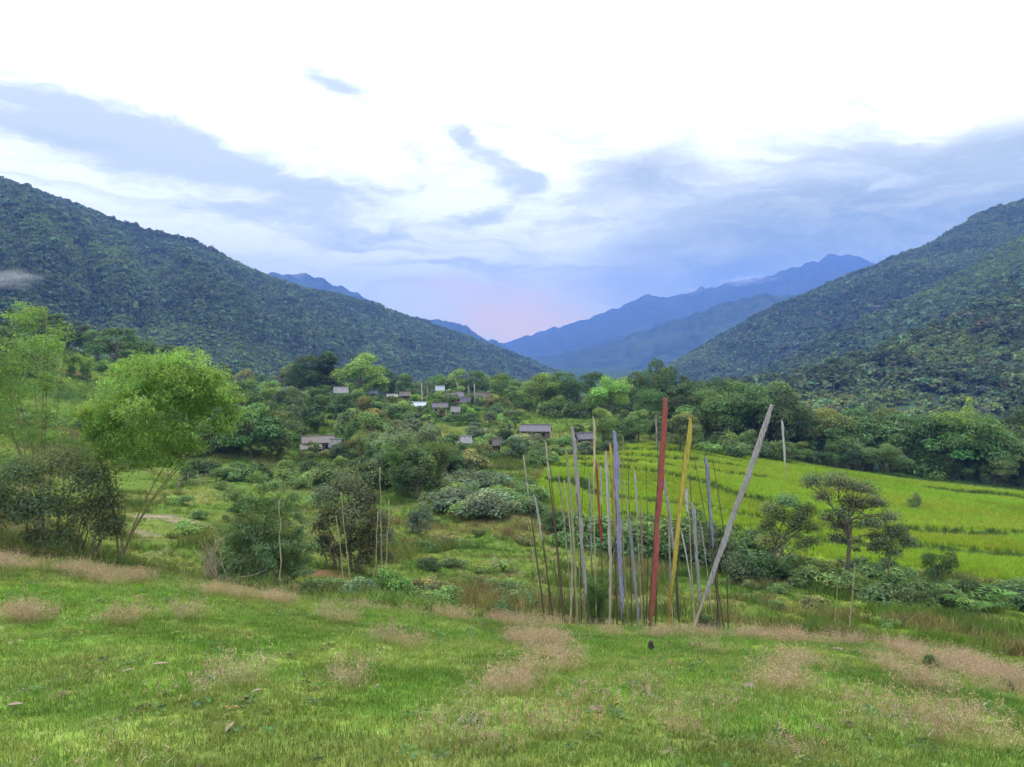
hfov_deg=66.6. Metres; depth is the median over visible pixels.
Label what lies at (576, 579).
prayer flag pole
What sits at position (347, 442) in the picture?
bushy tree
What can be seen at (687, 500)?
prayer flag pole
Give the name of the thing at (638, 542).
prayer flag pole
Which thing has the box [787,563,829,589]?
shrub
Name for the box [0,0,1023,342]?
sky
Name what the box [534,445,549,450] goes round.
shrub
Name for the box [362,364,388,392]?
bushy tree
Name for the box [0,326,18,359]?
bushy tree
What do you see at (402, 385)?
bushy tree
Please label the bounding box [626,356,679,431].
spreading tree
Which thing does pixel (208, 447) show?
shrub
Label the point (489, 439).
shrub
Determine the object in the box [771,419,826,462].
bamboo clump
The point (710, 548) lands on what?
prayer flag pole
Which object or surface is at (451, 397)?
bushy tree
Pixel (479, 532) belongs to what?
shrub
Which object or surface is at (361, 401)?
bushy tree
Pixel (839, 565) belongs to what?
slender sapling
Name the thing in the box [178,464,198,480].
bushy tree
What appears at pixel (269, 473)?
shrub
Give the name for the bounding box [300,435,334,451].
wooden house
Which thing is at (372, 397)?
bushy tree
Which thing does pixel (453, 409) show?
wooden house
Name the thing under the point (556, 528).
shrub
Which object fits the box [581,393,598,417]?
bamboo clump
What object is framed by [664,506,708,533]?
bushy tree
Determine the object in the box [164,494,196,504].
shrub
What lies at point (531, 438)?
shrub
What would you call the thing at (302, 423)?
shrub
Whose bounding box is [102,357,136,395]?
bamboo clump
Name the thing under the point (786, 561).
shrub
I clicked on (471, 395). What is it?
shrub
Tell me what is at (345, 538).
bamboo stake
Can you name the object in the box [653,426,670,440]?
bushy tree
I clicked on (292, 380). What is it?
bushy tree
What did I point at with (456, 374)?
bushy tree
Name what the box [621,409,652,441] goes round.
bushy tree
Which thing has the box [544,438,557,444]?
shrub
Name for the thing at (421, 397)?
bamboo clump
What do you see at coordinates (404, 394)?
wooden house
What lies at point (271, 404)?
bushy tree
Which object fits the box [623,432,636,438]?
bushy tree
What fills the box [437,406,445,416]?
bushy tree
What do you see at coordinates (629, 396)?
bamboo clump
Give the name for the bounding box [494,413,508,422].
shrub
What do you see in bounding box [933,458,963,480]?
bamboo clump
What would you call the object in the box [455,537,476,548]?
shrub
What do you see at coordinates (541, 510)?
shrub
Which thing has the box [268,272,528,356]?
peaks
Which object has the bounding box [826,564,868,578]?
fern plant
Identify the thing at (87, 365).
bamboo clump
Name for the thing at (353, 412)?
bushy tree
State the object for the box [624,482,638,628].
prayer flag pole
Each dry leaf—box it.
[6,702,22,705]
[225,722,234,731]
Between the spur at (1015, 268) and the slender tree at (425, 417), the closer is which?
the slender tree at (425, 417)
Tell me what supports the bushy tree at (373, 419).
on the ground at (202, 497)
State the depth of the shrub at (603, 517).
61.22 m
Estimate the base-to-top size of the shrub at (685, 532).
3.002 m
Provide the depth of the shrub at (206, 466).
97.22 m
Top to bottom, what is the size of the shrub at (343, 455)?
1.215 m
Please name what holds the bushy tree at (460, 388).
on the ground at (202, 497)
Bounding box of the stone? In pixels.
[742,682,755,687]
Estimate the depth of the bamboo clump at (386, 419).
125.89 m
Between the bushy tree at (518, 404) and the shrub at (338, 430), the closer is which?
the shrub at (338, 430)
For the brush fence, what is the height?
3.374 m
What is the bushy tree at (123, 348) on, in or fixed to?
on the ground at (202, 497)
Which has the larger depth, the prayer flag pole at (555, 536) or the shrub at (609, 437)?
the shrub at (609, 437)
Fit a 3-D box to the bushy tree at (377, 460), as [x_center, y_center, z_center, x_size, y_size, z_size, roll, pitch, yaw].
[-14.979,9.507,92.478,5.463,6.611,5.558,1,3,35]
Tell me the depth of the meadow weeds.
9.37 m
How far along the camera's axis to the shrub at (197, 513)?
62.17 m
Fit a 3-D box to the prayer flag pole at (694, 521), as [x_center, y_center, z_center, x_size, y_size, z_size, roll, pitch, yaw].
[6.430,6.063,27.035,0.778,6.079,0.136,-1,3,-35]
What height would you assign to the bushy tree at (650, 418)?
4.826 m
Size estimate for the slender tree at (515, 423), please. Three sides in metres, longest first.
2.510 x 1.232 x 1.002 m
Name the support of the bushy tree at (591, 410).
on the ground at (202, 497)
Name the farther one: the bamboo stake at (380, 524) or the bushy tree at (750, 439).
the bushy tree at (750, 439)
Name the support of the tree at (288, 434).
on the ground at (202, 497)
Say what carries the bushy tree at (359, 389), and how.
on the ground at (202, 497)
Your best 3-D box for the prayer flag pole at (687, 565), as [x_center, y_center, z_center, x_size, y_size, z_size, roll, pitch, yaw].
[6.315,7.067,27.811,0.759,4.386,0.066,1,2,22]
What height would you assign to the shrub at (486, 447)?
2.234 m
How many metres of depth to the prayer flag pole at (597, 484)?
27.51 m
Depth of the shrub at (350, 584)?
32.40 m
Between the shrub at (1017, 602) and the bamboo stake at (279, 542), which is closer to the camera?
the bamboo stake at (279, 542)
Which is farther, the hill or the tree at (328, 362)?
the hill
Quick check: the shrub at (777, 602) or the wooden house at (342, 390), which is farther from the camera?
the wooden house at (342, 390)
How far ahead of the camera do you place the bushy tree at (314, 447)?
120.87 m
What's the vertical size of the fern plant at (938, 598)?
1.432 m
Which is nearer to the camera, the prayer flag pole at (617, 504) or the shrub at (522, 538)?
the prayer flag pole at (617, 504)
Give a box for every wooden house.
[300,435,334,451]
[328,438,343,452]
[333,386,348,398]
[369,390,377,397]
[385,393,397,402]
[399,391,410,399]
[408,401,428,410]
[432,402,447,415]
[435,386,444,391]
[443,391,463,403]
[450,406,461,415]
[453,435,472,444]
[459,396,472,403]
[475,392,492,407]
[491,437,502,452]
[519,424,551,439]
[575,432,596,449]
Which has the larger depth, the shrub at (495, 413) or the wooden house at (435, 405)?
the wooden house at (435, 405)
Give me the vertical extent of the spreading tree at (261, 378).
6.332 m
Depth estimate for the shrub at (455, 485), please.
81.57 m
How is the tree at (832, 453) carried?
on the ground at (202, 497)
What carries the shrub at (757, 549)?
on the ground at (202, 497)
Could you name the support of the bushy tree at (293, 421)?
on the ground at (202, 497)
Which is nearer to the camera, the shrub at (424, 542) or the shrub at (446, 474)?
the shrub at (424, 542)
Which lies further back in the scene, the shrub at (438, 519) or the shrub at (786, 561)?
the shrub at (438, 519)
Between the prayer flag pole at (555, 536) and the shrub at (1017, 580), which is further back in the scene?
the shrub at (1017, 580)
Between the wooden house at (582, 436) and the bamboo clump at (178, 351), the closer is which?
the wooden house at (582, 436)
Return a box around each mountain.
[0,209,551,394]
[669,199,1023,377]
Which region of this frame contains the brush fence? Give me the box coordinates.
[177,459,284,488]
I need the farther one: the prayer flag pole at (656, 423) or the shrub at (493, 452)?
the shrub at (493, 452)
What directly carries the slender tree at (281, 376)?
on the ground at (202, 497)
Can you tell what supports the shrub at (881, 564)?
on the ground at (202, 497)
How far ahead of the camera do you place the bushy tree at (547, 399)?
217.63 m
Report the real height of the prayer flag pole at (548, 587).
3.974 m
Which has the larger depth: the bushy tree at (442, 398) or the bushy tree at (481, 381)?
the bushy tree at (481, 381)
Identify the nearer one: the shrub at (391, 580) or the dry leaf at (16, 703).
the dry leaf at (16, 703)
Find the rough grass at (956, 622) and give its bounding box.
[0,417,1023,656]
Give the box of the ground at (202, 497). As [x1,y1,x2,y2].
[0,323,1023,766]
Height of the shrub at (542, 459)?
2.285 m
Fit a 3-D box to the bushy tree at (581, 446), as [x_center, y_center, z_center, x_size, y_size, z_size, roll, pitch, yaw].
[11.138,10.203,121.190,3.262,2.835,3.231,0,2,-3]
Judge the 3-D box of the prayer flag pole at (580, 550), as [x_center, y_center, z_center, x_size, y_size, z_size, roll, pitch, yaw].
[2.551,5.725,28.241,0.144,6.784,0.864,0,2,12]
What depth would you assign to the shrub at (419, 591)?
33.28 m
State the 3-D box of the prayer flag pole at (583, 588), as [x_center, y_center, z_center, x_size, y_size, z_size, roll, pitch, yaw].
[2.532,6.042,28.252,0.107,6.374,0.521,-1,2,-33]
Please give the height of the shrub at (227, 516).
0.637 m
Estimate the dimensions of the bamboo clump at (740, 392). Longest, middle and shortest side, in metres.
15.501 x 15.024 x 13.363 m
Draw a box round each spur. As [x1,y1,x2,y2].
[532,293,796,368]
[847,242,1023,351]
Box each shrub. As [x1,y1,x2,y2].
[10,410,32,419]
[159,408,214,425]
[162,530,181,537]
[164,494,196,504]
[169,418,232,455]
[173,518,204,534]
[183,457,212,471]
[188,509,209,518]
[193,460,223,472]
[205,418,289,448]
[207,465,244,480]
[213,480,229,488]
[221,461,275,481]
[222,460,255,480]
[222,514,232,520]
[242,469,270,481]
[243,403,320,420]
[258,467,279,481]
[271,583,301,594]
[272,467,319,486]
[280,408,310,434]
[281,427,300,443]
[296,386,335,404]
[297,450,316,457]
[299,576,347,592]
[302,459,338,483]
[315,465,347,486]
[317,449,331,456]
[326,459,382,490]
[330,408,382,440]
[338,453,351,458]
[338,576,379,592]
[341,453,386,471]
[362,462,396,486]
[367,564,415,594]
[382,402,398,413]
[403,386,429,395]
[404,584,434,601]
[405,500,433,533]
[412,576,428,589]
[413,539,440,552]
[413,555,445,570]
[417,490,461,511]
[417,575,454,591]
[421,591,452,604]
[426,479,459,492]
[429,517,448,525]
[429,585,466,605]
[432,468,481,486]
[433,472,453,484]
[439,532,463,541]
[440,482,470,494]
[440,485,477,508]
[440,556,470,566]
[443,414,454,420]
[444,495,497,519]
[446,451,478,473]
[453,487,516,510]
[454,469,484,486]
[454,490,517,517]
[455,413,483,423]
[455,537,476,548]
[456,572,497,587]
[457,404,475,413]
[458,447,491,467]
[465,485,480,490]
[466,391,483,402]
[466,428,500,444]
[466,464,495,477]
[471,528,486,535]
[472,436,491,448]
[473,441,493,456]
[473,566,492,573]
[474,470,513,487]
[483,486,532,506]
[484,577,527,596]
[485,435,507,442]
[487,450,499,456]
[488,396,511,407]
[488,410,498,416]
[490,402,509,415]
[490,419,507,430]
[490,484,517,490]
[493,598,516,619]
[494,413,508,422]
[497,430,516,441]
[500,589,540,607]
[502,408,528,416]
[505,476,536,487]
[508,496,541,514]
[511,431,541,446]
[511,498,547,517]
[512,428,521,434]
[513,482,549,499]
[514,533,536,545]
[522,448,550,458]
[524,449,561,465]
[527,487,549,499]
[534,395,581,417]
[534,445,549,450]
[542,517,571,532]
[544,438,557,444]
[547,444,572,454]
[548,512,616,551]
[551,434,572,445]
[562,399,602,417]
[562,448,584,455]
[566,513,631,540]
[595,414,634,433]
[595,440,620,451]
[602,428,624,441]
[603,519,667,559]
[611,517,702,555]
[617,441,625,447]
[633,513,667,522]
[652,518,708,564]
[677,529,741,574]
[678,521,746,554]
[692,441,722,452]
[692,610,726,629]
[706,430,742,451]
[709,525,794,559]
[710,524,752,548]
[716,438,752,457]
[720,550,759,583]
[733,550,782,582]
[740,579,760,587]
[743,590,762,601]
[748,439,776,456]
[762,439,788,460]
[766,551,803,581]
[766,582,792,593]
[766,598,787,611]
[774,596,796,610]
[784,613,807,621]
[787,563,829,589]
[790,557,826,569]
[796,595,832,611]
[797,558,863,590]
[813,582,836,595]
[832,618,845,624]
[837,600,864,613]
[842,556,883,573]
[851,562,906,581]
[853,578,941,610]
[874,616,902,628]
[877,557,905,572]
[878,570,917,600]
[882,558,918,579]
[904,456,972,479]
[907,492,922,507]
[921,653,942,667]
[932,583,1023,612]
[956,577,1013,606]
[987,576,1023,591]
[989,580,1023,611]
[1011,472,1023,487]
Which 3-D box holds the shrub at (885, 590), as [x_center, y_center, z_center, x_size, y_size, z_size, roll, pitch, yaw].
[22.416,12.299,45.254,4.774,2.172,4.346,1,2,32]
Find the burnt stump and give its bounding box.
[648,640,653,650]
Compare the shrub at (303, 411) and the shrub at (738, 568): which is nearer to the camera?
the shrub at (738, 568)
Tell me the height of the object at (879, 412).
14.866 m
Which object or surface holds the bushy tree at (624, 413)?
on the ground at (202, 497)
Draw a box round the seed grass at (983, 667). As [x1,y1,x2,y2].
[0,546,1023,766]
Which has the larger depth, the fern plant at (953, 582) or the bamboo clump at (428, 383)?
the bamboo clump at (428, 383)
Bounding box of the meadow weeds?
[0,563,1023,766]
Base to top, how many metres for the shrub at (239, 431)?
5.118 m
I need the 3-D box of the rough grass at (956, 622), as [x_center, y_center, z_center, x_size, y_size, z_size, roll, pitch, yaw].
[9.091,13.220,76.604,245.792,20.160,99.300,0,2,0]
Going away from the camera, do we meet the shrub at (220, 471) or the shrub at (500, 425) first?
the shrub at (220, 471)
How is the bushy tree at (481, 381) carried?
on the ground at (202, 497)
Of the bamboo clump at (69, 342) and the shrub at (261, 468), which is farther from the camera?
the bamboo clump at (69, 342)
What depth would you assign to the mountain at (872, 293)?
1406.77 m
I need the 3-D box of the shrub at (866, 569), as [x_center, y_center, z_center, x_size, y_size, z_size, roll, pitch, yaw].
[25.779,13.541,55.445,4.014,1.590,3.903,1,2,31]
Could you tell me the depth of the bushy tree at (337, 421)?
153.70 m
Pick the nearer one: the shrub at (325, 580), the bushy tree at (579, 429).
the shrub at (325, 580)
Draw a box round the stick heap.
[195,539,264,580]
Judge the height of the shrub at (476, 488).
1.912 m
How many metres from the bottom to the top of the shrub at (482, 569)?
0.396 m
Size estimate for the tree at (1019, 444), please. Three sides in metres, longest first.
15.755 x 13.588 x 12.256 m
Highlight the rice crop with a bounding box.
[536,440,1023,582]
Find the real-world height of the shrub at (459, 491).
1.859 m
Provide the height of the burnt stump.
0.323 m
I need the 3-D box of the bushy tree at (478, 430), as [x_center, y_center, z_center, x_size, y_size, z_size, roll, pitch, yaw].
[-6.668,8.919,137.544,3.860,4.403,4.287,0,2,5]
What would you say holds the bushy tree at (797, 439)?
on the ground at (202, 497)
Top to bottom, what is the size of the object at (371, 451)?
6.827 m
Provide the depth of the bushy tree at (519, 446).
117.20 m
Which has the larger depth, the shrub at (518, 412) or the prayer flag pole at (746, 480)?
the shrub at (518, 412)
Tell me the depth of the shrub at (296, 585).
28.90 m
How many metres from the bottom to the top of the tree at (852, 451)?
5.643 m
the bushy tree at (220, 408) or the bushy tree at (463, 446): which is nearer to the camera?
the bushy tree at (463, 446)
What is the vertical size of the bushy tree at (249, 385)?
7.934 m
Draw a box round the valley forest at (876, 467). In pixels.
[226,384,1018,484]
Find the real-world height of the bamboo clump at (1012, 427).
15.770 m
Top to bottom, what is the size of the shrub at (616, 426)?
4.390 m
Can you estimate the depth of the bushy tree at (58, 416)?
128.71 m
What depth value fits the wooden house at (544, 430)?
137.21 m
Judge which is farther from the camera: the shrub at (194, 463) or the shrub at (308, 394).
the shrub at (308, 394)
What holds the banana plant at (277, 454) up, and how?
on the ground at (202, 497)
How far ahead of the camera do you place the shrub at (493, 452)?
119.67 m
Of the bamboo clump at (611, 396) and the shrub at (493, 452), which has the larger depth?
the bamboo clump at (611, 396)
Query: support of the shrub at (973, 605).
on the ground at (202, 497)
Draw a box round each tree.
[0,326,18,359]
[3,307,15,330]
[4,305,56,335]
[13,336,62,377]
[35,313,74,343]
[37,334,64,354]
[46,411,60,420]
[65,325,99,353]
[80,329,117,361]
[89,328,153,363]
[93,357,116,376]
[128,354,149,377]
[159,344,172,359]
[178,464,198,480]
[200,398,248,419]
[217,400,285,458]
[221,365,236,385]
[231,386,248,400]
[233,368,255,385]
[233,390,265,417]
[236,379,261,402]
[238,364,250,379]
[253,374,266,388]
[253,400,281,422]
[254,409,300,459]
[256,380,281,398]
[266,377,275,386]
[268,386,306,414]
[274,459,301,481]
[275,387,284,405]
[277,363,307,391]
[278,372,285,387]
[280,411,303,446]
[284,368,308,389]
[287,354,325,389]
[296,459,317,473]
[300,396,315,412]
[304,468,403,571]
[305,440,322,452]
[308,394,337,424]
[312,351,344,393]
[323,394,357,419]
[328,443,351,456]
[329,352,390,391]
[332,393,343,404]
[332,456,349,469]
[334,413,344,429]
[339,408,363,434]
[340,411,391,439]
[341,432,370,454]
[350,388,363,394]
[351,390,370,408]
[351,396,374,422]
[359,408,388,429]
[361,436,393,486]
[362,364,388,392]
[364,395,377,407]
[366,415,444,448]
[367,365,398,395]
[370,401,382,412]
[372,419,406,435]
[375,410,396,429]
[377,440,433,493]
[381,401,416,424]
[385,447,439,496]
[388,395,394,401]
[395,373,416,390]
[397,400,415,411]
[408,435,461,487]
[413,405,436,423]
[414,412,424,431]
[421,414,435,444]
[429,393,441,406]
[432,436,463,473]
[434,390,444,402]
[437,395,449,406]
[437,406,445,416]
[439,368,471,392]
[442,390,458,405]
[447,433,460,470]
[452,386,466,396]
[453,412,460,417]
[456,377,478,393]
[457,442,466,453]
[464,422,483,439]
[465,444,486,460]
[467,412,473,422]
[468,370,490,394]
[474,395,484,405]
[481,393,498,406]
[483,411,496,424]
[488,372,509,394]
[488,372,519,400]
[500,434,527,456]
[502,382,526,408]
[503,436,517,450]
[508,415,521,423]
[510,400,523,408]
[511,439,529,458]
[512,421,516,431]
[517,373,563,413]
[528,376,568,407]
[533,372,563,404]
[540,509,566,532]
[546,369,606,402]
[570,424,584,434]
[576,440,592,454]
[586,374,632,415]
[586,407,620,441]
[587,405,597,417]
[602,393,624,418]
[611,376,640,416]
[614,384,637,411]
[615,409,637,437]
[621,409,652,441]
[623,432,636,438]
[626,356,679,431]
[632,388,668,433]
[633,385,680,419]
[645,415,654,438]
[648,411,675,439]
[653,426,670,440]
[659,411,704,449]
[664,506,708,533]
[667,392,715,437]
[667,419,679,435]
[669,376,696,419]
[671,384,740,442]
[692,390,737,438]
[692,434,704,449]
[706,431,727,446]
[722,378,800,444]
[734,428,757,450]
[747,381,807,441]
[751,489,823,581]
[758,391,818,441]
[774,440,796,461]
[777,415,822,458]
[788,446,800,461]
[797,467,908,575]
[800,404,859,464]
[802,414,881,467]
[812,442,844,467]
[840,440,881,471]
[861,408,936,472]
[861,523,921,582]
[873,443,911,473]
[906,448,939,476]
[908,408,1010,479]
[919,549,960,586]
[925,419,1018,483]
[960,396,972,415]
[961,425,1023,486]
[979,456,1019,484]
[1005,455,1022,486]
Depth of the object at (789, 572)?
50.67 m
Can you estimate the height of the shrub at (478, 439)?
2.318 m
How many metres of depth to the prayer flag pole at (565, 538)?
27.39 m
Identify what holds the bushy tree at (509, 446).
on the ground at (202, 497)
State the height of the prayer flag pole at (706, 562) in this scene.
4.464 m
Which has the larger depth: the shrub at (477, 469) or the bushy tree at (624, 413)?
the bushy tree at (624, 413)
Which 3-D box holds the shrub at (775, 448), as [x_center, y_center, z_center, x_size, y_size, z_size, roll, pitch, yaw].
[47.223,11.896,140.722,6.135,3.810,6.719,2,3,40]
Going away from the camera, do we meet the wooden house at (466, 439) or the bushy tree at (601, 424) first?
the wooden house at (466, 439)
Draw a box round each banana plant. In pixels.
[259,445,291,460]
[490,557,518,570]
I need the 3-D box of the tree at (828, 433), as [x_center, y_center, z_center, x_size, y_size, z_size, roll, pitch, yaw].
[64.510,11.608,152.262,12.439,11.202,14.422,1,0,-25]
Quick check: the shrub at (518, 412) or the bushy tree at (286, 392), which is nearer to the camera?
the bushy tree at (286, 392)
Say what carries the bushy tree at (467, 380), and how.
on the ground at (202, 497)
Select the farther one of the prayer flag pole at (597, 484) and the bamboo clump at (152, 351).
the bamboo clump at (152, 351)
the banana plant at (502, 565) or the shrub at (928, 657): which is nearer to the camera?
the shrub at (928, 657)
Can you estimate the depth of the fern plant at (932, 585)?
48.80 m
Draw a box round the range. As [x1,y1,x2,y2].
[500,254,874,357]
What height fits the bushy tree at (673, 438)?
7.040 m
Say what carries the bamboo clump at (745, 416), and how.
on the ground at (202, 497)
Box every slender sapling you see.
[834,557,844,620]
[849,535,862,625]
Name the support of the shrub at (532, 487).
on the ground at (202, 497)
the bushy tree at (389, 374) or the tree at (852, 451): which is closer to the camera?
the tree at (852, 451)
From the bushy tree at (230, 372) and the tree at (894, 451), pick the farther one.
the bushy tree at (230, 372)
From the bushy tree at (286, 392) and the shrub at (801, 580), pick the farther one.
the bushy tree at (286, 392)
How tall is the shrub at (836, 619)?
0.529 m
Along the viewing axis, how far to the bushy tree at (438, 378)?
265.49 m
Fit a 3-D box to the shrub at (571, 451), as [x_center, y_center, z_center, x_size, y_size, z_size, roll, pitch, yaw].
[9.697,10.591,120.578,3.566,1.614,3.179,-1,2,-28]
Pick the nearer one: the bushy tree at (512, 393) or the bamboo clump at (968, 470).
the bamboo clump at (968, 470)
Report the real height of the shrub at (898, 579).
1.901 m
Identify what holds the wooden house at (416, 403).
on the ground at (202, 497)
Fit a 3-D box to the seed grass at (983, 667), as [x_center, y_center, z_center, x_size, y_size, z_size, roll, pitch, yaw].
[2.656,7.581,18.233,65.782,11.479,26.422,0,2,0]
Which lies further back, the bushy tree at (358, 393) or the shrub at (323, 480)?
the bushy tree at (358, 393)
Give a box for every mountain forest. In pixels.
[0,176,565,395]
[613,288,1023,453]
[645,198,1023,383]
[743,233,1023,377]
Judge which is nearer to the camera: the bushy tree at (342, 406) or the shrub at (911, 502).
the shrub at (911, 502)
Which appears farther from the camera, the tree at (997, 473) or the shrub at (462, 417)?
the shrub at (462, 417)
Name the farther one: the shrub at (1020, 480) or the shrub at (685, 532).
the shrub at (1020, 480)
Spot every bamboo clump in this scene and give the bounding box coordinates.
[0,301,79,536]
[58,321,79,348]
[58,351,80,376]
[63,345,253,559]
[76,354,93,378]
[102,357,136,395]
[132,338,163,355]
[156,344,198,366]
[197,419,236,453]
[207,469,325,593]
[211,420,250,452]
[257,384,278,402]
[291,398,316,422]
[305,413,325,432]
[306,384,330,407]
[354,429,381,457]
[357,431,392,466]
[362,416,391,431]
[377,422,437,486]
[387,375,396,393]
[408,381,424,388]
[410,393,422,401]
[417,380,432,397]
[417,395,426,401]
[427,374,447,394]
[513,386,538,410]
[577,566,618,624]
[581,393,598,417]
[585,389,616,417]
[624,393,639,420]
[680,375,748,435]
[701,388,754,437]
[715,378,788,439]
[726,392,771,439]
[732,381,780,436]
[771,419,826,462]
[791,441,815,461]
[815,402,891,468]
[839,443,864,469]
[845,408,887,471]
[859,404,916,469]
[875,431,924,473]
[888,413,951,473]
[889,451,916,472]
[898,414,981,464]
[933,410,977,479]
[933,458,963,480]
[949,409,1012,480]
[959,460,990,482]
[964,411,1023,482]
[991,404,1023,486]
[996,411,1013,486]
[1004,417,1023,426]
[1010,460,1023,486]
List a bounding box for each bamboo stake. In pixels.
[278,500,281,580]
[336,517,343,579]
[341,493,349,579]
[373,516,377,577]
[379,472,382,579]
[385,505,389,570]
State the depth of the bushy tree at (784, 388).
161.59 m
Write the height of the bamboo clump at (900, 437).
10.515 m
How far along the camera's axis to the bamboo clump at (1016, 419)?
159.28 m
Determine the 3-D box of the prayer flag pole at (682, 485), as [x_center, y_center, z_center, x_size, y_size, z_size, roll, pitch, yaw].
[5.634,4.877,26.258,0.790,7.605,0.132,1,2,19]
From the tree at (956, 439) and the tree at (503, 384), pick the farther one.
the tree at (503, 384)
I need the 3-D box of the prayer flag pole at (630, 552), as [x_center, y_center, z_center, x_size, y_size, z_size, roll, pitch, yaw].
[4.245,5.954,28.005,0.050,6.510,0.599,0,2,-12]
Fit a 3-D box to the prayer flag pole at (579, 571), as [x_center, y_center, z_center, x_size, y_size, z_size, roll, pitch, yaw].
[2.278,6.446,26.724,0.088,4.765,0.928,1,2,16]
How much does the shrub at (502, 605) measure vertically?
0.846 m
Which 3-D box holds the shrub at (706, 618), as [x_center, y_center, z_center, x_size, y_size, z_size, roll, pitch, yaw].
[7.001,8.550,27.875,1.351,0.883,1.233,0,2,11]
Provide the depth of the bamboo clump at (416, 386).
263.23 m
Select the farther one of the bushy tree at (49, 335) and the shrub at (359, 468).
the bushy tree at (49, 335)
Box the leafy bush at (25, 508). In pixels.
[0,434,133,559]
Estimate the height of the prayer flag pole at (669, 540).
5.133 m
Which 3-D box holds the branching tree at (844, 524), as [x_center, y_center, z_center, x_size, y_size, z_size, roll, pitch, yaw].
[22.140,9.488,50.364,7.376,8.225,3.814,0,2,0]
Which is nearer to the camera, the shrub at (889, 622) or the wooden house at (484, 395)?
the shrub at (889, 622)
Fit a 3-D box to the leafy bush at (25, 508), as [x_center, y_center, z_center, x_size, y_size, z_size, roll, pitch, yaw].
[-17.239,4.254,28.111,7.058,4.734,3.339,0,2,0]
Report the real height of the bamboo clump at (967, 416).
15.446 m
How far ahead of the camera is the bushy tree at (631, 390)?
211.63 m
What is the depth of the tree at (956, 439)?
142.65 m
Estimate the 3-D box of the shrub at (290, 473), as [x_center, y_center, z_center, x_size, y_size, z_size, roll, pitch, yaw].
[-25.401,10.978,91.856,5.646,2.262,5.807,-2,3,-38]
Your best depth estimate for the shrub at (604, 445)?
123.13 m
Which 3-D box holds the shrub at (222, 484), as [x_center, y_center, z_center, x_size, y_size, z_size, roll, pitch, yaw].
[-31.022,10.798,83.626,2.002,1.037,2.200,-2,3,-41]
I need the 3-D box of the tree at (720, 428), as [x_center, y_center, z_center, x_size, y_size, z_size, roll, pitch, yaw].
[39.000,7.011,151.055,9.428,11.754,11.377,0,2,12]
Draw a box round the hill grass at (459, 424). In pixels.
[0,321,1023,490]
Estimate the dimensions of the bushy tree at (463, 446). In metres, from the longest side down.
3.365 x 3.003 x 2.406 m
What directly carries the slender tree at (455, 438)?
on the ground at (202, 497)
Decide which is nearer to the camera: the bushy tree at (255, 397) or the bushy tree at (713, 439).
the bushy tree at (713, 439)
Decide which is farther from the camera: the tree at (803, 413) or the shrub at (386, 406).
the shrub at (386, 406)
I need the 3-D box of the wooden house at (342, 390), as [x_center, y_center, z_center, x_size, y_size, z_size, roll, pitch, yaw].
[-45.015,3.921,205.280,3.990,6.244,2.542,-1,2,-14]
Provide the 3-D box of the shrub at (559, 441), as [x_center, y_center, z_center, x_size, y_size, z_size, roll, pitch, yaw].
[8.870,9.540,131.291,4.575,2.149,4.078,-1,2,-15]
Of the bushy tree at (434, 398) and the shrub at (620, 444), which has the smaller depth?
the shrub at (620, 444)
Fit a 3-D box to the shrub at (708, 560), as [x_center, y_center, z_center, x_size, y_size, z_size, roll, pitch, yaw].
[14.320,12.151,56.404,5.464,3.361,4.870,0,2,12]
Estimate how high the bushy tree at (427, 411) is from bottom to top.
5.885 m
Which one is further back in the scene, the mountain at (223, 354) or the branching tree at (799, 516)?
the mountain at (223, 354)
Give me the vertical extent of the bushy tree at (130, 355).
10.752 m
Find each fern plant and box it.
[760,564,793,579]
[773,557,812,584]
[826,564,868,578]
[842,575,880,587]
[878,576,950,596]
[901,575,971,607]
[913,578,986,588]
[921,580,965,606]
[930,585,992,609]
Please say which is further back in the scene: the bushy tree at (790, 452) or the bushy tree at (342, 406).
the bushy tree at (342, 406)
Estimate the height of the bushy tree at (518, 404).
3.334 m
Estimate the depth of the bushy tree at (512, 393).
218.32 m
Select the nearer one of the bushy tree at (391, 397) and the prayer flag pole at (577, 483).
the prayer flag pole at (577, 483)
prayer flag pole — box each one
[523,456,545,619]
[533,493,553,620]
[541,529,550,618]
[545,439,563,622]
[547,466,565,622]
[553,562,559,619]
[558,474,572,622]
[564,481,572,622]
[566,452,578,623]
[571,425,589,624]
[573,521,595,623]
[575,508,580,623]
[578,471,584,622]
[579,502,589,622]
[580,451,585,623]
[588,474,592,618]
[593,418,597,624]
[595,462,604,624]
[600,465,601,614]
[604,451,611,624]
[609,442,617,623]
[611,492,615,623]
[613,430,624,624]
[622,453,628,625]
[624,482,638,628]
[628,464,632,625]
[634,471,642,625]
[640,506,644,625]
[646,477,647,625]
[648,397,667,627]
[655,414,657,626]
[664,477,680,626]
[668,417,691,628]
[668,517,673,627]
[676,547,679,627]
[680,527,695,618]
[685,488,694,621]
[689,477,702,628]
[693,404,773,627]
[694,456,724,627]
[700,522,712,615]
[704,456,720,628]
[712,459,728,628]
[716,523,717,628]
[781,420,785,478]
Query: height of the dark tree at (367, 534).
5.940 m
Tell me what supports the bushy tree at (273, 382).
on the ground at (202, 497)
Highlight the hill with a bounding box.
[797,338,1023,458]

